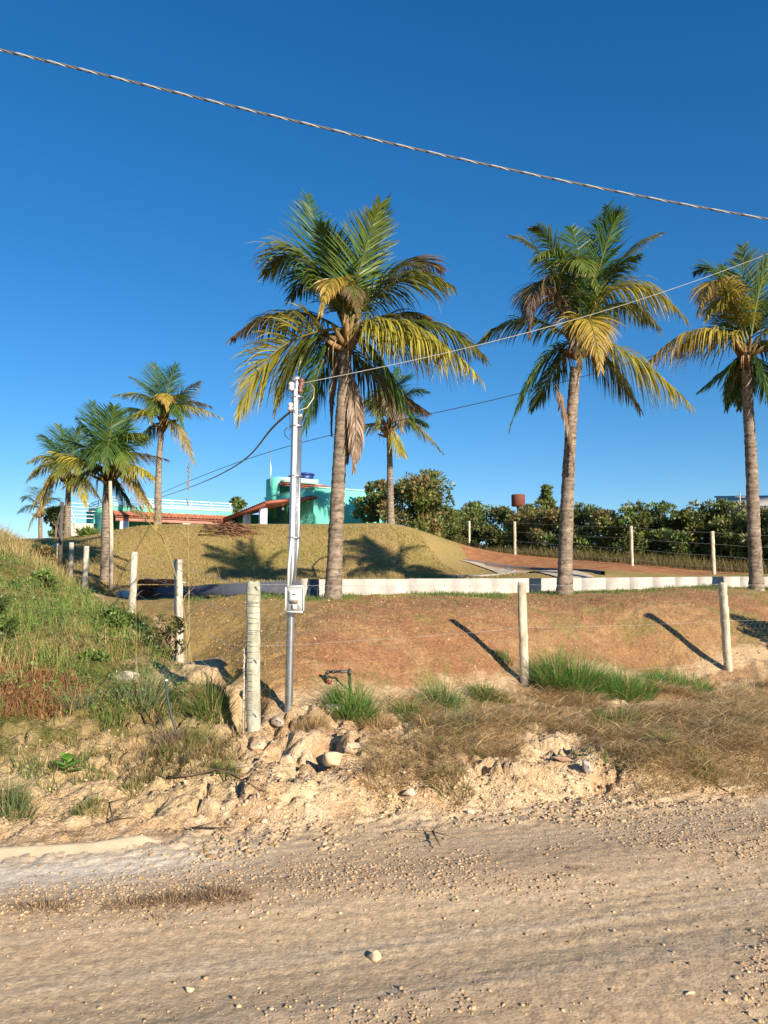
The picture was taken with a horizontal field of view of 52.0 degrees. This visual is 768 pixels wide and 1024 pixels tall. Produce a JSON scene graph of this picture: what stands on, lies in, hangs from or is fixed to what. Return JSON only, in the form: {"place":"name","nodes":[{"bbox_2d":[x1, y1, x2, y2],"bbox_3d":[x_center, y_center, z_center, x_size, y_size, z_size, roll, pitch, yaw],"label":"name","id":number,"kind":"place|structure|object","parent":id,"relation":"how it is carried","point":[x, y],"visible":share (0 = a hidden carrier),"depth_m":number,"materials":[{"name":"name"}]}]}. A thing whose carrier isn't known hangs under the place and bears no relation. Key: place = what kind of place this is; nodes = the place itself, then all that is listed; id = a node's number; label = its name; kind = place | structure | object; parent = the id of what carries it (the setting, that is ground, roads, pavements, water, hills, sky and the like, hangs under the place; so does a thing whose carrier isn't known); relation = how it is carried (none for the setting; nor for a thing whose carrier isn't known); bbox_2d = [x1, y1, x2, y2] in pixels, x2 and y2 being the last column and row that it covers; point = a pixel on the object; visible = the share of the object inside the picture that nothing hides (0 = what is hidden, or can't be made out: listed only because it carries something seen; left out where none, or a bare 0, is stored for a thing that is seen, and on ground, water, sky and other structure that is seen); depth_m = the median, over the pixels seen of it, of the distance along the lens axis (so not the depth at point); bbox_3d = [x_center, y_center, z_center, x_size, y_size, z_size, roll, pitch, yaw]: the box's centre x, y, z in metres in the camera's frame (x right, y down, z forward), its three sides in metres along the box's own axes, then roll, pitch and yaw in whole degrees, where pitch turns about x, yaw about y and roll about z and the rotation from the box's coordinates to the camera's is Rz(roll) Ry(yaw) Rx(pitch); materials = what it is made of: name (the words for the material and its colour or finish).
{"place":"outdoors","nodes":[
{"label":"outdoors","id":0,"kind":"place"},
{"bbox_2d":[0,786,767,1023],"bbox_3d":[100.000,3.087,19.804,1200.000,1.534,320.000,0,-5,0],"label":"road","id":1,"kind":"structure","parent":0,"point":[454,966],"depth_m":3.95,"materials":[{"name":"soil"}]},
{"bbox_2d":[10,892,88,917],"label":"dead tuft","id":2,"kind":"object","parent":1,"relation":"on","point":[50,904],"visible":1,"depth_m":4.17,"materials":[{"name":"brown plant"}]},
{"bbox_2d":[0,835,161,862],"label":"gutter kerb","id":3,"kind":"structure","parent":1,"relation":"on","point":[116,845],"depth_m":5.14,"materials":[{"name":"concrete"}]},
{"bbox_2d":[99,892,159,915],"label":"dead tuft","id":4,"kind":"object","parent":1,"relation":"on","point":[131,903],"visible":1,"depth_m":4.19,"materials":[{"name":"brown plant"}]},
{"bbox_2d":[136,884,209,910],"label":"dead tuft","id":5,"kind":"object","parent":1,"relation":"on","point":[173,894],"visible":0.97,"depth_m":4.24,"materials":[{"name":"brown plant"}]},
{"bbox_2d":[183,875,257,908],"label":"dead tuft","id":6,"kind":"object","parent":1,"relation":"on","point":[211,892],"visible":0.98,"depth_m":4.30,"materials":[{"name":"brown plant"}]},
{"bbox_2d":[0,538,767,846],"bbox_3d":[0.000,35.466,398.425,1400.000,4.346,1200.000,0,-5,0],"label":"ground","id":7,"kind":"structure","parent":0,"point":[193,803],"depth_m":8.51,"materials":[{"name":"soil"}]},
{"bbox_2d":[0,594,21,641],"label":"bush","id":8,"kind":"object","parent":7,"relation":"on","point":[8,624],"visible":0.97,"depth_m":9.20,"materials":[{"name":"green plant"}]},
{"bbox_2d":[0,763,51,820],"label":"grass tuft","id":9,"kind":"object","parent":7,"relation":"on","point":[12,797],"visible":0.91,"depth_m":5.82,"materials":[{"name":"plant"}]},
{"bbox_2d":[6,568,58,593],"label":"bush","id":10,"kind":"object","parent":7,"relation":"on","point":[44,575],"visible":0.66,"depth_m":15.46,"materials":[{"name":"green plant"}]},
{"bbox_2d":[0,522,74,582],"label":"tall dry grass","id":11,"kind":"structure","parent":7,"relation":"on","point":[21,545],"depth_m":22.31,"materials":[{"name":"plant"}]},
{"bbox_2d":[24,542,58,565],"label":"bush","id":12,"kind":"object","parent":7,"relation":"on","point":[49,550],"visible":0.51,"depth_m":23.34,"materials":[{"name":"green plant"}]},
{"bbox_2d":[0,656,98,718],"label":"dead bracken","id":13,"kind":"object","parent":7,"relation":"on","point":[30,697],"visible":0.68,"depth_m":8.04,"materials":[{"name":"brown plant"}]},
{"bbox_2d":[58,502,63,567],"bbox_3d":[-10.687,0.840,26.028,0.157,2.370,0.157,-2,-6,22],"label":"utility pole","id":14,"kind":"object","parent":7,"relation":"on","point":[60,545],"visible":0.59,"depth_m":25.99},
{"bbox_2d":[54,752,83,774],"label":"seedling","id":15,"kind":"object","parent":7,"relation":"on","point":[67,757],"visible":1,"depth_m":6.47,"materials":[{"name":"green plant"}]},
{"bbox_2d":[43,677,115,715],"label":"grass tuft","id":16,"kind":"object","parent":7,"relation":"on","point":[75,696],"visible":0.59,"depth_m":7.82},
{"bbox_2d":[66,790,117,818],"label":"grass tuft","id":17,"kind":"object","parent":7,"relation":"on","point":[78,812],"visible":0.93,"depth_m":5.74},
{"bbox_2d":[79,649,111,661],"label":"bush","id":18,"kind":"object","parent":7,"relation":"on","point":[104,656],"visible":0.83,"depth_m":9.38,"materials":[{"name":"green plant"}]},
{"bbox_2d":[0,538,217,735],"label":"wild grass","id":19,"kind":"structure","parent":7,"relation":"on","point":[8,658],"depth_m":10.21,"materials":[{"name":"plant"}]},
{"bbox_2d":[108,481,113,590],"bbox_3d":[-9.253,0.840,26.683,0.156,3.842,0.528,4,-6,-38],"label":"wooden pole","id":20,"kind":"object","parent":7,"relation":"on","point":[111,551],"visible":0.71,"depth_m":26.63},
{"bbox_2d":[97,604,135,627],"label":"bush","id":21,"kind":"object","parent":7,"relation":"on","point":[111,612],"visible":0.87,"depth_m":11.27,"materials":[{"name":"green plant"}]},
{"bbox_2d":[112,771,150,801],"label":"grass tuft","id":22,"kind":"object","parent":7,"relation":"on","point":[132,785],"visible":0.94,"depth_m":6.14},
{"bbox_2d":[95,656,186,718],"bbox_3d":[-2.543,1.805,8.165,1.143,0.672,1.103,0,-5,0],"label":"grass tuft","id":23,"kind":"object","parent":7,"relation":"on","point":[140,693],"visible":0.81,"depth_m":8.07,"materials":[{"name":"plant"}]},
{"bbox_2d":[56,542,246,691],"bbox_3d":[-6.517,1.485,18.053,0.225,2.532,23.468,3,-6,-27],"label":"side fence","id":24,"kind":"object","parent":7,"relation":"on","point":[178,611],"visible":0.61,"depth_m":13.66,"materials":[{"name":"wood"}]},
{"bbox_2d":[130,507,191,663],"bbox_3d":[-2.629,0.851,9.352,0.844,1.879,0.789,2,-5,-19],"label":"grass stalk","id":25,"kind":"object","parent":7,"relation":"on","point":[140,513],"depth_m":9.41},
{"bbox_2d":[121,702,201,762],"bbox_3d":[-1.898,1.967,6.971,0.808,0.565,0.813,0,-5,0],"label":"dead tuft","id":26,"kind":"object","parent":7,"relation":"on","point":[166,735],"visible":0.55,"depth_m":7.01,"materials":[{"name":"brown plant"}]},
{"bbox_2d":[144,613,189,660],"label":"bush","id":27,"kind":"object","parent":7,"relation":"on","point":[170,627],"visible":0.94,"depth_m":10.24,"materials":[{"name":"green plant"}]},
{"bbox_2d":[165,679,178,738],"bbox_3d":[-1.931,1.826,7.202,0.161,0.578,0.028,0,-5,0],"label":"hose","id":28,"kind":"object","parent":7,"relation":"on","point":[167,697],"visible":0.8,"depth_m":7.20,"materials":[{"name":"plastic"}]},
{"bbox_2d":[152,461,201,663],"bbox_3d":[-2.476,0.605,9.645,0.872,2.511,0.762,5,-7,-42],"label":"grass stalk","id":29,"kind":"object","parent":7,"relation":"on","point":[188,476],"depth_m":9.61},
{"bbox_2d":[173,668,224,703],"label":"grass tuft","id":30,"kind":"object","parent":7,"relation":"on","point":[207,681],"visible":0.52,"depth_m":8.09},
{"bbox_2d":[159,666,242,726],"bbox_3d":[-1.727,1.837,7.855,0.983,0.684,1.040,0,-5,0],"label":"grass tuft","id":31,"kind":"object","parent":7,"relation":"on","point":[216,702],"visible":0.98,"depth_m":7.81,"materials":[{"name":"plant"}]},
{"bbox_2d":[163,762,248,778],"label":"dry branch","id":32,"kind":"object","parent":7,"relation":"on","point":[191,774],"visible":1,"depth_m":6.23,"materials":[{"name":"brown plant"}]},
{"bbox_2d":[204,753,244,782],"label":"grass tuft","id":33,"kind":"object","parent":7,"relation":"on","point":[235,770],"visible":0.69,"depth_m":6.37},
{"bbox_2d":[285,375,304,712],"bbox_3d":[-0.896,0.528,7.936,0.204,3.908,0.212,0,-5,0],"label":"service pole","id":34,"kind":"object","parent":7,"relation":"on","point":[294,597],"visible":0.98,"depth_m":7.97,"materials":[{"name":"metal"}]},
{"bbox_2d":[162,412,288,496],"bbox_3d":[-6.117,-0.890,24.758,0.552,2.665,34.750,2,-5,-18],"label":"house cable","id":35,"kind":"object","parent":34,"relation":"attached to","point":[273,426],"visible":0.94,"depth_m":11.87,"materials":[{"name":"plastic"}]},
{"bbox_2d":[304,254,766,382],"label":"service cable","id":36,"kind":"object","parent":34,"relation":"attached to","point":[520,334],"visible":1,"depth_m":9.94,"materials":[{"name":"metal"}]},
{"bbox_2d":[289,704,339,732],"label":"grass tuft","id":37,"kind":"object","parent":7,"relation":"on","point":[314,721],"visible":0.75,"depth_m":7.51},
{"bbox_2d":[322,752,343,766],"bbox_3d":[-0.426,2.066,6.575,0.183,0.132,0.105,0,-5,0],"label":"rock","id":38,"kind":"object","parent":7,"relation":"on","point":[331,759],"visible":1,"depth_m":6.54,"materials":[{"name":"stone"}]},
{"bbox_2d":[324,668,351,692],"bbox_3d":[-0.514,1.861,8.583,0.326,0.306,0.072,-1,-5,11],"label":"water pipe stand","id":39,"kind":"object","parent":7,"relation":"on","point":[348,672],"visible":0.84,"depth_m":8.58,"materials":[{"name":"plastic"}]},
{"bbox_2d":[296,662,396,728],"bbox_3d":[-0.312,1.870,8.027,1.158,0.639,1.133,3,-6,-30],"label":"grass tuft","id":40,"kind":"object","parent":7,"relation":"on","point":[359,703],"visible":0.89,"depth_m":7.93,"materials":[{"name":"plant"}]},
{"bbox_2d":[344,742,360,754],"bbox_3d":[-0.263,2.000,6.642,0.144,0.110,0.133,0,-5,0],"label":"rock","id":41,"kind":"object","parent":7,"relation":"on","point":[350,748],"visible":0.97,"depth_m":6.61,"materials":[{"name":"stone"}]},
{"bbox_2d":[225,188,491,599],"bbox_3d":[-0.517,-2.507,14.231,5.128,8.182,2.931,0,-5,0],"label":"palm tree","id":42,"kind":"object","parent":7,"relation":"on","point":[346,299],"visible":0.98,"depth_m":14.13,"materials":[{"name":"green plant"}]},
{"bbox_2d":[350,755,408,808],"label":"grass tuft","id":43,"kind":"object","parent":7,"relation":"on","point":[372,772],"visible":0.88,"depth_m":6.20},
{"bbox_2d":[356,703,404,733],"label":"grass tuft","id":44,"kind":"object","parent":7,"relation":"on","point":[391,723],"visible":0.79,"depth_m":7.74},
{"bbox_2d":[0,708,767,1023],"bbox_3d":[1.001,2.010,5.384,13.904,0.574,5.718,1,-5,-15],"label":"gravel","id":45,"kind":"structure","parent":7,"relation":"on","point":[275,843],"depth_m":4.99,"materials":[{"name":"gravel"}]},
{"bbox_2d":[3,679,767,792],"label":"grass","id":46,"kind":"structure","parent":7,"relation":"on","point":[201,743],"depth_m":6.81,"materials":[{"name":"plant"}]},
{"bbox_2d":[383,690,439,722],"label":"grass tuft","id":47,"kind":"object","parent":7,"relation":"on","point":[400,710],"visible":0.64,"depth_m":8.29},
{"bbox_2d":[400,672,477,711],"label":"grass tuft","id":48,"kind":"object","parent":7,"relation":"on","point":[448,698],"visible":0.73,"depth_m":9.11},
{"bbox_2d":[137,577,767,597],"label":"retaining wall","id":49,"kind":"structure","parent":7,"relation":"on","point":[496,585],"depth_m":17.67,"materials":[{"name":"concrete"}]},
{"bbox_2d":[421,758,483,807],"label":"grass tuft","id":50,"kind":"object","parent":7,"relation":"on","point":[454,784],"visible":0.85,"depth_m":6.21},
{"bbox_2d":[427,707,489,738],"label":"grass tuft","id":51,"kind":"object","parent":7,"relation":"on","point":[457,717],"visible":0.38,"depth_m":7.67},
{"bbox_2d":[185,590,767,715],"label":"earth crumbs","id":52,"kind":"object","parent":7,"relation":"on","point":[371,663],"visible":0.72,"depth_m":12.21,"materials":[{"name":"soil"}]},
{"bbox_2d":[465,673,512,701],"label":"grass tuft","id":53,"kind":"object","parent":7,"relation":"on","point":[479,691],"visible":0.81,"depth_m":9.78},
{"bbox_2d":[484,646,514,666],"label":"grass tuft","id":54,"kind":"object","parent":7,"relation":"on","point":[499,652],"visible":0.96,"depth_m":11.29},
{"bbox_2d":[242,581,767,732],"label":"wire fence","id":55,"kind":"object","parent":7,"relation":"on","point":[251,705],"visible":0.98,"depth_m":8.63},
{"bbox_2d":[341,673,767,801],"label":"dry straw","id":56,"kind":"object","parent":7,"relation":"on","point":[685,715],"visible":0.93,"depth_m":7.48,"materials":[{"name":"brown plant"}]},
{"bbox_2d":[513,633,627,698],"bbox_3d":[2.514,2.084,10.792,1.902,0.906,1.877,-3,-6,30],"label":"grass tuft","id":57,"kind":"object","parent":7,"relation":"on","point":[555,674],"visible":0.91,"depth_m":10.62,"materials":[{"name":"plant"}]},
{"bbox_2d":[476,197,696,594],"bbox_3d":[4.424,-2.918,17.660,4.771,9.584,3.119,0,-5,0],"label":"palm tree","id":58,"kind":"object","parent":7,"relation":"on","point":[588,292],"visible":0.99,"depth_m":17.63,"materials":[{"name":"green plant"}]},
{"bbox_2d":[580,692,655,732],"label":"grass tuft","id":59,"kind":"object","parent":7,"relation":"on","point":[615,715],"visible":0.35,"depth_m":8.25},
{"bbox_2d":[580,660,667,704],"bbox_3d":[3.229,2.278,10.807,1.606,0.619,1.560,0,-5,0],"label":"grass tuft","id":60,"kind":"object","parent":7,"relation":"on","point":[621,683],"visible":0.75,"depth_m":10.61,"materials":[{"name":"plant"}]},
{"bbox_2d":[641,724,692,752],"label":"grass tuft","id":61,"kind":"object","parent":7,"relation":"on","point":[663,737],"visible":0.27,"depth_m":7.22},
{"bbox_2d":[640,661,724,694],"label":"grass tuft","id":62,"kind":"object","parent":7,"relation":"on","point":[670,678],"visible":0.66,"depth_m":11.82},
{"bbox_2d":[642,240,767,590],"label":"palm tree","id":63,"kind":"object","parent":7,"relation":"on","point":[744,372],"visible":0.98,"depth_m":19.26,"materials":[{"name":"green plant"}]},
{"bbox_2d":[679,738,731,785],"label":"grass tuft","id":64,"kind":"object","parent":7,"relation":"on","point":[703,768],"visible":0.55,"depth_m":6.77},
{"bbox_2d":[717,772,767,791],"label":"broken kerb","id":65,"kind":"structure","parent":7,"relation":"on","point":[725,787],"depth_m":6.72,"materials":[{"name":"concrete"}]},
{"bbox_2d":[0,48,767,219],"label":"overhead cable","id":66,"kind":"object","parent":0,"point":[313,125],"visible":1,"depth_m":9.82,"materials":[{"name":"metal"}]},
{"bbox_2d":[0,0,767,547],"label":"sky","id":67,"kind":"structure","parent":0,"point":[130,213],"materials":[{"name":"blue"}]},
{"bbox_2d":[48,523,767,598],"bbox_3d":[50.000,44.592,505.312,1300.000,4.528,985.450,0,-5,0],"label":"lawn","id":68,"kind":"structure","parent":0,"point":[450,554],"depth_m":31.57,"materials":[{"name":"plant"}]},
{"bbox_2d":[17,486,62,537],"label":"palm tree","id":69,"kind":"object","parent":68,"relation":"on","point":[40,526],"visible":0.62,"depth_m":55.11,"materials":[{"name":"green plant"}]},
{"bbox_2d":[43,505,64,537],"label":"leafy tree","id":70,"kind":"object","parent":68,"relation":"on","point":[52,513],"visible":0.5,"depth_m":44.04,"materials":[{"name":"green plant"}]},
{"bbox_2d":[25,422,101,536],"bbox_3d":[-15.706,-1.680,38.215,3.920,5.828,3.372,0,-5,0],"label":"palm tree","id":71,"kind":"object","parent":68,"relation":"on","point":[65,475],"visible":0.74,"depth_m":38.00,"materials":[{"name":"green plant"}]},
{"bbox_2d":[74,525,100,536],"bbox_3d":[-13.545,1.060,36.088,1.495,1.072,1.253,0,-5,0],"label":"cycad","id":72,"kind":"object","parent":68,"relation":"on","point":[85,530],"visible":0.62,"depth_m":35.95,"materials":[{"name":"green plant"}]},
{"bbox_2d":[47,398,171,581],"bbox_3d":[-9.862,-0.914,28.138,4.500,6.836,3.208,-3,-6,28],"label":"palm tree","id":73,"kind":"object","parent":68,"relation":"on","point":[109,449],"visible":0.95,"depth_m":27.89,"materials":[{"name":"green plant"}]},
{"bbox_2d":[71,497,237,535],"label":"terrace building","id":74,"kind":"structure","parent":68,"relation":"on","point":[124,517],"depth_m":43.86,"materials":[{"name":"paint"}]},
{"bbox_2d":[137,579,173,595],"bbox_3d":[-6.559,2.187,22.826,1.259,0.485,0.941,0,-5,0],"label":"tile stack","id":75,"kind":"object","parent":68,"relation":"on","point":[149,587],"visible":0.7,"depth_m":22.90,"materials":[{"name":"ceramic"}]},
{"bbox_2d":[111,361,223,524],"bbox_3d":[-10.522,-3.398,38.477,5.710,8.597,3.968,0,-5,0],"label":"palm tree","id":76,"kind":"object","parent":68,"relation":"on","point":[164,404],"visible":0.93,"depth_m":38.25,"materials":[{"name":"green plant"}]},
{"bbox_2d":[198,522,266,540],"bbox_3d":[-6.362,0.844,33.376,2.874,0.980,1.889,0,-5,0],"label":"dead frond pile","id":77,"kind":"object","parent":68,"relation":"on","point":[231,528],"visible":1,"depth_m":33.29,"materials":[{"name":"brown plant"}]},
{"bbox_2d":[229,496,247,513],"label":"leafy tree","id":78,"kind":"object","parent":68,"relation":"on","point":[238,503],"visible":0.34,"depth_m":62.14,"materials":[{"name":"green plant"}]},
{"bbox_2d":[223,446,394,523],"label":"house","id":79,"kind":"structure","parent":68,"relation":"on","point":[273,508],"depth_m":43.32,"materials":[{"name":"paint"}]},
{"bbox_2d":[162,318,767,492],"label":"house cable","id":80,"kind":"object","parent":79,"relation":"attached to","point":[389,422],"visible":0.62,"depth_m":29.34,"materials":[{"name":"plastic"}]},
{"bbox_2d":[351,478,394,522],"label":"leafy tree","id":81,"kind":"object","parent":68,"relation":"on","point":[372,498],"visible":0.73,"depth_m":41.36,"materials":[{"name":"green plant"}]},
{"bbox_2d":[358,366,443,523],"bbox_3d":[0.579,-3.293,36.439,4.236,7.868,3.485,4,-6,-37],"label":"palm tree","id":82,"kind":"object","parent":68,"relation":"on","point":[388,431],"visible":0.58,"depth_m":36.18,"materials":[{"name":"green plant"}]},
{"bbox_2d":[375,468,460,537],"bbox_3d":[1.610,-0.297,39.032,3.390,3.806,3.991,-4,-7,39],"label":"leafy tree","id":83,"kind":"object","parent":68,"relation":"on","point":[418,494],"visible":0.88,"depth_m":38.42,"materials":[{"name":"green plant"}]},
{"bbox_2d":[433,507,469,544],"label":"scrub tree","id":84,"kind":"object","parent":68,"relation":"on","point":[453,535],"visible":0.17,"depth_m":42.51,"materials":[{"name":"green plant"}]},
{"bbox_2d":[457,500,500,544],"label":"scrub tree","id":85,"kind":"object","parent":68,"relation":"on","point":[476,512],"visible":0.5,"depth_m":43.48,"materials":[{"name":"green plant"}]},
{"bbox_2d":[477,505,516,549],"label":"scrub tree","id":86,"kind":"object","parent":68,"relation":"on","point":[497,515],"visible":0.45,"depth_m":42.54,"materials":[{"name":"green plant"}]},
{"bbox_2d":[511,494,524,512],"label":"metal tank","id":87,"kind":"object","parent":68,"relation":"on","point":[517,500],"visible":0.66,"depth_m":59.89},
{"bbox_2d":[502,503,548,552],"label":"scrub tree","id":88,"kind":"object","parent":68,"relation":"on","point":[522,518],"visible":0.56,"depth_m":38.59,"materials":[{"name":"green plant"}]},
{"bbox_2d":[464,559,604,574],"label":"kerb","id":89,"kind":"structure","parent":68,"relation":"on","point":[600,572],"depth_m":29.64,"materials":[{"name":"concrete"}]},
{"bbox_2d":[533,483,557,509],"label":"tall scrub tree","id":90,"kind":"object","parent":68,"relation":"on","point":[545,499],"visible":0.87,"depth_m":40.13,"materials":[{"name":"green plant"}]},
{"bbox_2d":[525,506,575,552],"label":"scrub tree","id":91,"kind":"object","parent":68,"relation":"on","point":[544,531],"visible":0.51,"depth_m":36.91,"materials":[{"name":"green plant"}]},
{"bbox_2d":[554,501,602,557],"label":"scrub tree","id":92,"kind":"object","parent":68,"relation":"on","point":[583,537],"visible":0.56,"depth_m":35.40,"materials":[{"name":"green plant"}]},
{"bbox_2d":[588,508,628,555],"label":"scrub tree","id":93,"kind":"object","parent":68,"relation":"on","point":[604,518],"visible":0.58,"depth_m":34.50,"materials":[{"name":"green plant"}]},
{"bbox_2d":[468,521,767,573],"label":"back fence","id":94,"kind":"object","parent":68,"relation":"on","point":[713,561],"visible":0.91,"depth_m":29.45,"materials":[{"name":"wood"}]},
{"bbox_2d":[602,500,662,558],"bbox_3d":[10.684,0.944,34.178,2.619,3.111,2.523,4,-7,-41],"label":"scrub tree","id":95,"kind":"object","parent":68,"relation":"on","point":[630,514],"visible":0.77,"depth_m":33.60,"materials":[{"name":"green plant"}]},
{"bbox_2d":[633,500,679,559],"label":"scrub tree","id":96,"kind":"object","parent":68,"relation":"on","point":[660,508],"visible":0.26,"depth_m":33.76,"materials":[{"name":"green plant"}]},
{"bbox_2d":[652,507,709,562],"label":"scrub tree","id":97,"kind":"object","parent":68,"relation":"on","point":[674,546],"visible":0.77,"depth_m":32.59,"materials":[{"name":"green plant"}]},
{"bbox_2d":[675,499,727,564],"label":"scrub tree","id":98,"kind":"object","parent":68,"relation":"on","point":[697,548],"visible":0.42,"depth_m":32.49,"materials":[{"name":"green plant"}]},
{"bbox_2d":[703,497,747,566],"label":"scrub tree","id":99,"kind":"object","parent":68,"relation":"on","point":[723,524],"visible":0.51,"depth_m":31.61,"materials":[{"name":"green plant"}]},
{"bbox_2d":[714,495,767,517],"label":"building","id":100,"kind":"structure","parent":68,"relation":"on","point":[763,500],"depth_m":65.98,"materials":[{"name":"concrete"}]},
{"bbox_2d":[720,505,767,564],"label":"scrub tree","id":101,"kind":"object","parent":68,"relation":"on","point":[742,542],"visible":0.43,"depth_m":30.92,"materials":[{"name":"green plant"}]},
{"bbox_2d":[760,512,767,564],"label":"scrub tree","id":102,"kind":"object","parent":68,"relation":"on","point":[765,532],"visible":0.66,"depth_m":30.23,"materials":[{"name":"green plant"}]},
{"bbox_2d":[141,582,767,690],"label":"turf grass","id":103,"kind":"structure","parent":0,"point":[462,593],"depth_m":14.49,"materials":[{"name":"plant"}]},
{"bbox_2d":[462,560,592,577],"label":"path","id":104,"kind":"structure","parent":0,"point":[577,574],"depth_m":25.49,"materials":[{"name":"concrete"}]},
{"bbox_2d":[448,537,767,573],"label":"verge grass","id":105,"kind":"structure","parent":0,"point":[672,561],"depth_m":31.11,"materials":[{"name":"plant"}]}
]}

